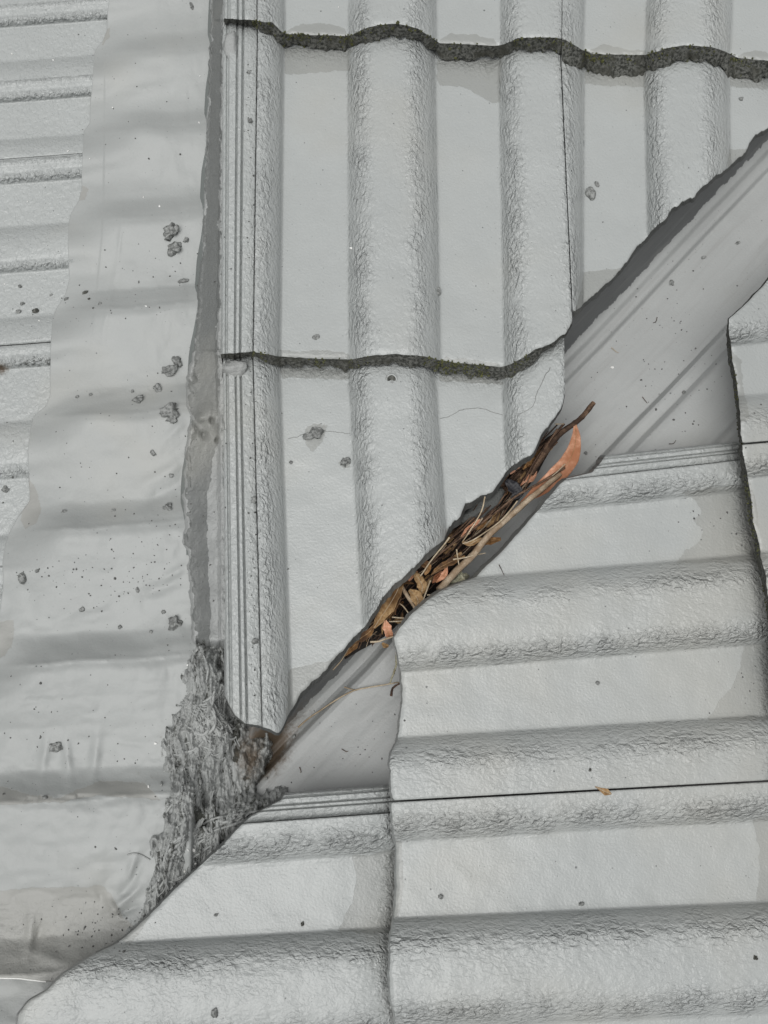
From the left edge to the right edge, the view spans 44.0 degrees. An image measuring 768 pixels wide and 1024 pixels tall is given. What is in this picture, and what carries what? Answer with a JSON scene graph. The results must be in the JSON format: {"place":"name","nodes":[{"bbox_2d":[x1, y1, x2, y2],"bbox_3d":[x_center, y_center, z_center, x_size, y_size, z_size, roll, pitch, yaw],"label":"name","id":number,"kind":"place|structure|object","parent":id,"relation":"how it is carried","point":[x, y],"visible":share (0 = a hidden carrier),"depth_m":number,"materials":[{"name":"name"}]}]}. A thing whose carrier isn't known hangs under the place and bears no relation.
{"place":"outdoors","nodes":[
{"label":"outdoors","id":0,"kind":"place"},
{"bbox_2d":[0,567,2,602],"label":"roof tile","id":1,"kind":"object","parent":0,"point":[1,579],"visible":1,"depth_m":0.96,"materials":[{"name":"grey paint"}]},
{"bbox_2d":[1,48,767,799],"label":"roof deck","id":2,"kind":"structure","parent":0,"point":[539,792],"depth_m":1.21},
{"bbox_2d":[0,0,70,5],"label":"roof tile","id":3,"kind":"object","parent":2,"relation":"on","point":[8,2],"visible":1,"depth_m":1.10,"materials":[{"name":"grey paint"}]},
{"bbox_2d":[0,0,209,981],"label":"flashing sheet","id":4,"kind":"object","parent":3,"relation":"on","point":[50,855],"visible":0.91,"depth_m":0.96,"materials":[{"name":"metal"}]},
{"bbox_2d":[18,572,26,583],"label":"mortar crumb","id":5,"kind":"object","parent":4,"relation":"on","point":[22,579],"visible":1,"depth_m":0.95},
{"bbox_2d":[0,979,51,1023],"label":"flashing","id":6,"kind":"object","parent":4,"relation":"attached to","point":[16,995],"visible":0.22,"depth_m":0.89,"materials":[{"name":"metal"}]},
{"bbox_2d":[49,742,62,751],"bbox_3d":[-0.319,0.229,0.925,0.016,0.007,0.011,0,90,0],"label":"mortar crumb","id":7,"kind":"object","parent":4,"relation":"on","point":[56,747],"visible":1,"depth_m":0.92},
{"bbox_2d":[132,395,142,403],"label":"mortar crumb","id":8,"kind":"object","parent":4,"relation":"on","point":[138,399],"visible":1,"depth_m":1.00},
{"bbox_2d":[127,853,149,860],"bbox_3d":[-0.230,0.323,0.889,0.021,0.004,0.008,0,90,0],"label":"painted string","id":9,"kind":"object","parent":4,"relation":"on","point":[139,854],"visible":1,"depth_m":0.89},
{"bbox_2d":[153,383,160,391],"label":"mortar crumb","id":10,"kind":"object","parent":4,"relation":"on","point":[156,387],"visible":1,"depth_m":1.01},
{"bbox_2d":[163,502,171,510],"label":"mortar crumb","id":11,"kind":"object","parent":4,"relation":"on","point":[167,506],"visible":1,"depth_m":0.98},
{"bbox_2d":[159,402,179,418],"bbox_3d":[-0.224,-0.105,0.989,0.023,0.013,0.018,0,90,0],"label":"mortar crumb","id":12,"kind":"object","parent":4,"relation":"on","point":[168,409],"visible":1,"depth_m":0.98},
{"bbox_2d":[161,364,177,376],"bbox_3d":[-0.229,-0.150,1.018,0.020,0.012,0.015,0,90,0],"label":"mortar crumb","id":13,"kind":"object","parent":4,"relation":"on","point":[169,370],"visible":1,"depth_m":1.01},
{"bbox_2d":[163,222,178,240],"bbox_3d":[-0.233,-0.306,1.036,0.022,0.014,0.016,-41,90,0],"label":"mortar crumb","id":14,"kind":"object","parent":4,"relation":"on","point":[171,230],"visible":1,"depth_m":1.03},
{"bbox_2d":[166,415,178,423],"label":"mortar crumb","id":15,"kind":"object","parent":4,"relation":"on","point":[171,420],"visible":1,"depth_m":0.99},
{"bbox_2d":[167,241,181,256],"bbox_3d":[-0.229,-0.287,1.038,0.016,0.013,0.016,0,90,0],"label":"mortar crumb","id":16,"kind":"object","parent":4,"relation":"on","point":[174,247],"visible":1,"depth_m":1.04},
{"bbox_2d":[168,615,182,630],"bbox_3d":[-0.210,0.112,0.958,0.015,0.014,0.018,0,90,0],"label":"mortar crumb","id":17,"kind":"object","parent":4,"relation":"on","point":[174,623],"visible":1,"depth_m":0.95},
{"bbox_2d":[171,356,182,366],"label":"mortar crumb","id":18,"kind":"object","parent":4,"relation":"on","point":[176,360],"visible":1,"depth_m":1.01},
{"bbox_2d":[177,278,188,282],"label":"mortar crumb","id":19,"kind":"object","parent":4,"relation":"on","point":[183,280],"visible":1,"depth_m":1.04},
{"bbox_2d":[181,0,210,554],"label":"metal upstand","id":20,"kind":"object","parent":4,"relation":"on","point":[200,250],"visible":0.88,"depth_m":1.04,"materials":[{"name":"metal"}]},
{"bbox_2d":[182,0,224,649],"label":"mortar bedding","id":21,"kind":"object","parent":4,"relation":"on","point":[203,493],"visible":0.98,"depth_m":0.97,"materials":[{"name":"concrete"}]},
{"bbox_2d":[221,338,564,735],"bbox_3d":[0.006,0.006,0.942,0.361,0.157,0.403,0,90,0],"label":"roof tile","id":22,"kind":"object","parent":21,"relation":"on","point":[362,536],"visible":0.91,"depth_m":0.94,"materials":[{"name":"grey paint"}]},
{"bbox_2d":[222,360,247,377],"bbox_3d":[-0.151,-0.145,0.967,0.027,0.021,0.018,0,90,0],"label":"mortar lump","id":23,"kind":"object","parent":22,"relation":"on","point":[234,368],"visible":1,"depth_m":0.96,"materials":[{"name":"concrete"}]},
{"bbox_2d":[251,496,256,503],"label":"mortar crumb","id":24,"kind":"object","parent":22,"relation":"on","point":[254,500],"visible":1,"depth_m":0.93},
{"bbox_2d":[252,638,258,644],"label":"mortar crumb","id":25,"kind":"object","parent":22,"relation":"on","point":[254,641],"visible":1,"depth_m":0.89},
{"bbox_2d":[302,427,323,439],"bbox_3d":[-0.071,-0.079,0.960,0.022,0.011,0.015,0,90,0],"label":"mortar crumb","id":26,"kind":"object","parent":22,"relation":"on","point":[315,432],"visible":1,"depth_m":0.96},
{"bbox_2d":[340,457,350,466],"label":"mortar crumb","id":27,"kind":"object","parent":22,"relation":"on","point":[345,461],"visible":1,"depth_m":0.95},
{"bbox_2d":[385,373,397,382],"bbox_3d":[0.007,-0.132,0.948,0.012,0.003,0.012,0,90,0],"label":"screw","id":28,"kind":"object","parent":22,"relation":"on","point":[391,376],"visible":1,"depth_m":0.95,"materials":[{"name":"grey paint"}]},
{"bbox_2d":[221,23,571,379],"bbox_3d":[0.003,-0.353,1.009,0.376,0.146,0.436,0,90,0],"label":"roof tile","id":29,"kind":"object","parent":22,"relation":"on","point":[414,174],"visible":0.94,"depth_m":0.99,"materials":[{"name":"grey paint"}]},
{"bbox_2d":[223,31,237,58],"bbox_3d":[-0.166,-0.502,1.029,0.017,0.014,0.039,0,90,0],"label":"mortar lump","id":30,"kind":"object","parent":29,"relation":"on","point":[230,43],"visible":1,"depth_m":1.02,"materials":[{"name":"concrete"}]},
{"bbox_2d":[312,334,319,339],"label":"mortar crumb","id":31,"kind":"object","parent":29,"relation":"on","point":[315,336],"visible":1,"depth_m":0.96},
{"bbox_2d":[223,0,561,60],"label":"roof tile","id":32,"kind":"object","parent":29,"relation":"on","point":[493,28],"visible":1,"depth_m":1.02,"materials":[{"name":"grey paint"}]},
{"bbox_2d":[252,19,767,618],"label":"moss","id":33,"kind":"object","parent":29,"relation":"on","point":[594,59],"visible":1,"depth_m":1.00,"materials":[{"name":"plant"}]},
{"bbox_2d":[420,537,449,576],"bbox_3d":[0.049,0.044,0.929,0.002,0.009,0.048,38,90,0],"label":"straw","id":34,"kind":"object","parent":22,"relation":"on","point":[442,546],"visible":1,"depth_m":0.93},
{"bbox_2d":[0,153,81,345],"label":"roof tile","id":35,"kind":"object","parent":2,"relation":"on","point":[34,263],"visible":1,"depth_m":1.05,"materials":[{"name":"grey paint"}]},
{"bbox_2d":[0,343,50,566],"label":"roof tile","id":36,"kind":"object","parent":35,"relation":"on","point":[24,383],"visible":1,"depth_m":1.01,"materials":[{"name":"grey paint"}]},
{"bbox_2d":[1,485,8,492],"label":"mortar crumb","id":37,"kind":"object","parent":36,"relation":"on","point":[5,489],"visible":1,"depth_m":0.99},
{"bbox_2d":[0,0,108,158],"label":"roof tile","id":38,"kind":"object","parent":2,"relation":"on","point":[45,98],"visible":1,"depth_m":1.09,"materials":[{"name":"grey paint"}]},
{"bbox_2d":[4,6,613,872],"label":"pale flecks","id":39,"kind":"object","parent":38,"relation":"on","point":[146,306],"visible":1,"depth_m":0.98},
{"bbox_2d":[2,10,763,963],"bbox_3d":[-0.004,-0.076,0.965,0.804,0.281,0.959,0,90,0],"label":"grit","id":40,"kind":"object","parent":38,"relation":"on","point":[254,568],"visible":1,"depth_m":0.95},
{"bbox_2d":[246,133,767,821],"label":"valley tray","id":41,"kind":"object","parent":2,"relation":"on","point":[720,283],"visible":0.3,"depth_m":1.04,"materials":[{"name":"grey paint"}]},
{"bbox_2d":[126,643,287,932],"bbox_3d":[-0.188,0.280,0.942,0.206,0.153,0.340,0,90,0],"label":"putty heap","id":42,"kind":"object","parent":41,"relation":"on","point":[216,752],"visible":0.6,"depth_m":0.92,"materials":[{"name":"concrete"}]},
{"bbox_2d":[203,818,245,835],"bbox_3d":[-0.150,0.301,0.910,0.047,0.025,0.010,-10,90,0],"label":"painted string","id":43,"kind":"object","parent":42,"relation":"on","point":[221,828],"visible":0.91,"depth_m":0.90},
{"bbox_2d":[202,810,257,824],"bbox_3d":[-0.148,0.292,0.912,0.056,0.034,0.012,-9,90,0],"label":"painted string","id":44,"kind":"object","parent":42,"relation":"on","point":[222,816],"visible":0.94,"depth_m":0.91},
{"bbox_2d":[15,785,434,1023],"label":"roof tile","id":45,"kind":"object","parent":41,"relation":"on","point":[254,951],"visible":0.84,"depth_m":0.85,"materials":[{"name":"grey paint"}]},
{"bbox_2d":[211,1008,217,1017],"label":"mortar crumb","id":46,"kind":"object","parent":45,"relation":"on","point":[214,1012],"visible":1,"depth_m":0.82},
{"bbox_2d":[387,782,767,1023],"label":"roof tile","id":47,"kind":"object","parent":45,"relation":"on","point":[666,922],"visible":1,"depth_m":0.85,"materials":[{"name":"grey paint"}]},
{"bbox_2d":[595,786,611,795],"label":"dead leaf","id":48,"kind":"object","parent":47,"relation":"on","point":[605,791],"visible":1,"depth_m":0.81,"materials":[{"name":"plant"}]},
{"bbox_2d":[298,682,398,727],"bbox_3d":[-0.038,0.191,0.961,0.116,0.022,0.011,-26,90,0],"label":"straw","id":49,"kind":"object","parent":41,"relation":"on","point":[303,722],"visible":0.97,"depth_m":0.97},
{"bbox_2d":[390,683,399,695],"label":"twig","id":50,"kind":"object","parent":41,"relation":"on","point":[391,691],"visible":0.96,"depth_m":0.94,"materials":[{"name":"wood"}]},
{"bbox_2d":[345,435,550,658],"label":"leaf litter","id":51,"kind":"object","parent":41,"relation":"in","point":[409,607],"visible":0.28,"depth_m":0.98,"materials":[{"name":"plant"}]},
{"bbox_2d":[345,643,358,655],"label":"dead leaf","id":52,"kind":"object","parent":51,"relation":"on","point":[353,647],"visible":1,"depth_m":0.93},
{"bbox_2d":[354,625,373,643],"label":"dead leaf","id":53,"kind":"object","parent":51,"relation":"on","point":[366,634],"visible":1,"depth_m":0.92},
{"bbox_2d":[387,594,401,618],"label":"dead leaf","id":54,"kind":"object","parent":51,"relation":"on","point":[398,603],"visible":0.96,"depth_m":0.92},
{"bbox_2d":[390,601,403,620],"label":"dead leaf","id":55,"kind":"object","parent":51,"relation":"on","point":[399,605],"visible":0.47,"depth_m":0.94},
{"bbox_2d":[393,612,402,623],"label":"dead leaf","id":56,"kind":"object","parent":51,"relation":"on","point":[397,619],"visible":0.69,"depth_m":0.95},
{"bbox_2d":[402,587,414,608],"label":"twig","id":57,"kind":"object","parent":51,"relation":"on","point":[406,594],"visible":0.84,"depth_m":0.92,"materials":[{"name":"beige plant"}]},
{"bbox_2d":[408,589,422,605],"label":"dead leaf","id":58,"kind":"object","parent":51,"relation":"on","point":[416,596],"visible":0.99,"depth_m":0.92,"materials":[{"name":"plant"}]},
{"bbox_2d":[421,560,430,574],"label":"dead leaf","id":59,"kind":"object","parent":51,"relation":"on","point":[424,565],"visible":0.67,"depth_m":0.93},
{"bbox_2d":[424,574,433,583],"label":"dead leaf","id":60,"kind":"object","parent":51,"relation":"on","point":[428,580],"visible":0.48,"depth_m":0.95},
{"bbox_2d":[432,571,442,582],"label":"dead leaf","id":61,"kind":"object","parent":51,"relation":"on","point":[435,578],"visible":0.73,"depth_m":0.95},
{"bbox_2d":[436,567,447,582],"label":"dead leaf","id":62,"kind":"object","parent":61,"relation":"on","point":[444,573],"visible":1,"depth_m":0.93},
{"bbox_2d":[431,544,461,581],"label":"twig","id":63,"kind":"object","parent":51,"relation":"on","point":[459,546],"visible":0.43,"depth_m":0.96,"materials":[{"name":"wood"}]},
{"bbox_2d":[431,556,464,574],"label":"dead leaf","id":64,"kind":"object","parent":51,"relation":"on","point":[450,561],"visible":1,"depth_m":0.93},
{"bbox_2d":[442,543,456,559],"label":"dead leaf","id":65,"kind":"object","parent":51,"relation":"on","point":[447,551],"visible":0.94,"depth_m":0.96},
{"bbox_2d":[407,545,452,591],"bbox_3d":[0.046,0.058,0.952,0.068,0.022,0.002,-44,90,0],"label":"twig","id":66,"kind":"object","parent":65,"relation":"on","point":[435,564],"visible":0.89,"depth_m":0.95,"materials":[{"name":"wood"}]},
{"bbox_2d":[446,526,460,542],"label":"dead leaf","id":67,"kind":"object","parent":51,"relation":"on","point":[449,541],"visible":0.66,"depth_m":0.97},
{"bbox_2d":[462,496,485,542],"bbox_3d":[0.090,0.008,0.940,0.005,0.004,0.051,27,90,0],"label":"straw","id":68,"kind":"object","parent":51,"relation":"on","point":[476,519],"visible":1,"depth_m":0.94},
{"bbox_2d":[464,517,491,541],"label":"twig","id":69,"kind":"object","parent":51,"relation":"on","point":[481,529],"visible":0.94,"depth_m":0.97,"materials":[{"name":"wood"}]},
{"bbox_2d":[476,520,487,529],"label":"dead leaf","id":70,"kind":"object","parent":51,"relation":"on","point":[481,525],"visible":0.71,"depth_m":0.97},
{"bbox_2d":[461,517,502,551],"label":"twig","id":71,"kind":"object","parent":51,"relation":"on","point":[482,535],"visible":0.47,"depth_m":0.96,"materials":[{"name":"wood"}]},
{"bbox_2d":[460,487,504,525],"bbox_3d":[0.096,-0.001,0.980,0.071,0.026,0.022,-44,90,0],"label":"mortar fragment","id":72,"kind":"object","parent":51,"relation":"on","point":[494,500],"visible":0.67,"depth_m":0.97,"materials":[{"name":"concrete"}]},
{"bbox_2d":[444,513,479,557],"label":"twig","id":73,"kind":"object","parent":72,"relation":"on","point":[460,539],"visible":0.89,"depth_m":0.96,"materials":[{"name":"wood"}]},
{"bbox_2d":[450,517,474,539],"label":"twig","id":74,"kind":"object","parent":72,"relation":"on","point":[469,522],"visible":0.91,"depth_m":0.96,"materials":[{"name":"wood"}]},
{"bbox_2d":[444,505,490,551],"bbox_3d":[0.087,0.014,0.963,0.076,0.023,0.002,-43,90,0],"label":"twig","id":75,"kind":"object","parent":72,"relation":"on","point":[485,510],"visible":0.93,"depth_m":0.97,"materials":[{"name":"wood"}]},
{"bbox_2d":[461,519,480,537],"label":"dead leaf","id":76,"kind":"object","parent":72,"relation":"on","point":[469,526],"visible":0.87,"depth_m":0.96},
{"bbox_2d":[469,505,496,540],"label":"twig","id":77,"kind":"object","parent":72,"relation":"on","point":[482,520],"visible":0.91,"depth_m":0.97,"materials":[{"name":"wood"}]},
{"bbox_2d":[484,494,505,519],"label":"twig","id":78,"kind":"object","parent":72,"relation":"on","point":[497,506],"visible":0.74,"depth_m":0.97,"materials":[{"name":"wood"}]},
{"bbox_2d":[472,501,511,549],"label":"twig","id":79,"kind":"object","parent":51,"relation":"on","point":[502,515],"visible":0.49,"depth_m":0.97,"materials":[{"name":"wood"}]},
{"bbox_2d":[485,537,500,544],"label":"dead leaf","id":80,"kind":"object","parent":79,"relation":"on","point":[492,540],"visible":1,"depth_m":0.96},
{"bbox_2d":[487,512,500,527],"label":"dead leaf","id":81,"kind":"object","parent":51,"relation":"on","point":[492,521],"visible":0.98,"depth_m":0.98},
{"bbox_2d":[504,479,522,499],"bbox_3d":[0.132,-0.025,0.964,0.015,0.005,0.023,-19,90,0],"label":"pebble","id":82,"kind":"object","parent":51,"relation":"on","point":[514,487],"visible":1,"depth_m":0.96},
{"bbox_2d":[514,424,557,476],"bbox_3d":[0.158,-0.065,0.996,0.003,0.015,0.073,41,90,0],"label":"twig","id":83,"kind":"object","parent":51,"relation":"on","point":[542,440],"visible":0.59,"depth_m":1.00,"materials":[{"name":"wood"}]},
{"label":"twig","id":84,"kind":"object","parent":51,"relation":"on","visible":0},
{"bbox_2d":[520,473,535,485],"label":"dead leaf","id":85,"kind":"object","parent":84,"relation":"on","point":[523,482],"visible":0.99,"depth_m":0.98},
{"bbox_2d":[532,401,595,475],"bbox_3d":[0.184,-0.079,0.991,0.012,0.033,0.106,43,90,0],"label":"twig","id":86,"kind":"object","parent":85,"relation":"on","point":[572,424],"visible":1,"depth_m":0.99,"materials":[{"name":"wood"}]},
{"bbox_2d":[529,443,548,474],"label":"twig","id":87,"kind":"object","parent":86,"relation":"on","point":[539,461],"visible":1,"depth_m":0.98,"materials":[{"name":"wood"}]},
{"bbox_2d":[523,424,564,480],"bbox_3d":[0.164,-0.063,0.981,0.005,0.019,0.075,37,90,0],"label":"twig","id":88,"kind":"object","parent":86,"relation":"on","point":[539,453],"visible":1,"depth_m":0.98,"materials":[{"name":"wood"}]},
{"bbox_2d":[525,429,557,487],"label":"twig","id":89,"kind":"object","parent":88,"relation":"on","point":[552,436],"visible":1,"depth_m":0.98,"materials":[{"name":"wood"}]},
{"bbox_2d":[520,425,580,502],"bbox_3d":[0.179,-0.045,0.981,0.026,0.028,0.107,35,90,0],"label":"dead leaf","id":90,"kind":"object","parent":86,"relation":"on","point":[569,458],"visible":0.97,"depth_m":0.97,"materials":[{"name":"plant"}]},
{"bbox_2d":[430,467,565,563],"bbox_3d":[0.113,0.001,0.951,0.171,0.037,0.007,-35,90,0],"label":"twig","id":91,"kind":"object","parent":90,"relation":"on","point":[510,500],"visible":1,"depth_m":0.95,"materials":[{"name":"wood"}]},
{"bbox_2d":[436,472,561,589],"bbox_3d":[0.115,0.017,0.945,0.172,0.055,0.012,-43,90,0],"label":"twig","id":92,"kind":"object","parent":90,"relation":"on","point":[450,577],"visible":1,"depth_m":0.94,"materials":[{"name":"wood"}]},
{"bbox_2d":[463,538,481,545],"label":"dead leaf","id":93,"kind":"object","parent":92,"relation":"on","point":[474,542],"visible":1,"depth_m":0.94,"materials":[{"name":"plant"}]},
{"bbox_2d":[462,501,517,543],"bbox_3d":[0.107,0.012,0.941,0.070,0.012,0.007,-37,90,0],"label":"straw","id":94,"kind":"object","parent":92,"relation":"on","point":[492,526],"visible":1,"depth_m":0.94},
{"bbox_2d":[387,441,767,799],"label":"roof tile","id":95,"kind":"object","parent":41,"relation":"on","point":[625,598],"visible":0.95,"depth_m":0.90,"materials":[{"name":"grey paint"}]},
{"bbox_2d":[389,652,396,683],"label":"twig","id":96,"kind":"object","parent":95,"relation":"hanging from","point":[394,670],"visible":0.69,"depth_m":0.93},
{"bbox_2d":[450,571,469,584],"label":"lichen clump","id":97,"kind":"object","parent":95,"relation":"on","point":[460,576],"visible":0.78,"depth_m":0.94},
{"bbox_2d":[738,443,767,617],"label":"roof tile","id":98,"kind":"object","parent":95,"relation":"on","point":[753,459],"visible":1,"depth_m":0.91,"materials":[{"name":"grey paint"}]},
{"bbox_2d":[561,30,767,315],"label":"roof tile","id":99,"kind":"object","parent":41,"relation":"on","point":[649,152],"visible":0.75,"depth_m":1.00,"materials":[{"name":"grey paint"}]},
{"bbox_2d":[585,187,595,199],"bbox_3d":[0.218,-0.336,1.002,0.011,0.008,0.015,-28,90,0],"label":"mortar crumb","id":100,"kind":"object","parent":99,"relation":"on","point":[590,193],"visible":1,"depth_m":1.00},
{"bbox_2d":[562,0,767,82],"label":"roof tile","id":101,"kind":"object","parent":41,"relation":"on","point":[619,30],"visible":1,"depth_m":1.02,"materials":[{"name":"grey paint"}]},
{"bbox_2d":[726,278,767,442],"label":"roof tile","id":102,"kind":"object","parent":41,"relation":"on","point":[747,335],"visible":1,"depth_m":0.93,"materials":[{"name":"grey paint"}]},
{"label":"twig","id":103,"kind":"object","parent":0,"visible":0},
{"bbox_2d":[523,457,535,469],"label":"dead leaf","id":104,"kind":"object","parent":103,"relation":"on","point":[529,463],"visible":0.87,"depth_m":0.98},
{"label":"dead leaf","id":105,"kind":"object","parent":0,"visible":0},
{"bbox_2d":[448,542,478,569],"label":"twig","id":106,"kind":"object","parent":105,"relation":"on","point":[465,553],"visible":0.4,"depth_m":0.96,"materials":[{"name":"wood"}]},
{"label":"dead leaf","id":107,"kind":"object","parent":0,"visible":0},
{"bbox_2d":[373,583,403,627],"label":"dead leaf","id":108,"kind":"object","parent":107,"relation":"on","point":[388,607],"visible":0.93,"depth_m":0.92,"materials":[{"name":"plant"}]},
{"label":"dead leaf","id":109,"kind":"object","parent":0,"visible":0},
{"bbox_2d":[503,466,530,503],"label":"twig","id":110,"kind":"object","parent":109,"relation":"on","point":[519,484],"visible":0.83,"depth_m":0.98,"materials":[{"name":"wood"}]},
{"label":"dead leaf","id":111,"kind":"object","parent":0,"visible":0},
{"bbox_2d":[382,620,392,637],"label":"dead leaf","id":112,"kind":"object","parent":111,"relation":"on","point":[386,628],"visible":1,"depth_m":0.92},
{"bbox_2d":[370,636,392,642],"bbox_3d":[-0.002,0.123,0.917,0.023,0.005,0.008,0,90,0],"label":"straw","id":113,"kind":"object","parent":112,"relation":"on","point":[381,640],"visible":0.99,"depth_m":0.92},
{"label":"dead leaf","id":114,"kind":"object","parent":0,"visible":0},
{"bbox_2d":[413,572,427,594],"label":"dead leaf","id":115,"kind":"object","parent":114,"relation":"on","point":[422,584],"visible":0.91,"depth_m":0.93,"materials":[{"name":"plant"}]},
{"bbox_2d":[423,580,430,599],"bbox_3d":[0.041,0.076,0.920,0.009,0.008,0.020,0,90,0],"label":"straw","id":116,"kind":"object","parent":115,"relation":"on","point":[426,589],"visible":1,"depth_m":0.92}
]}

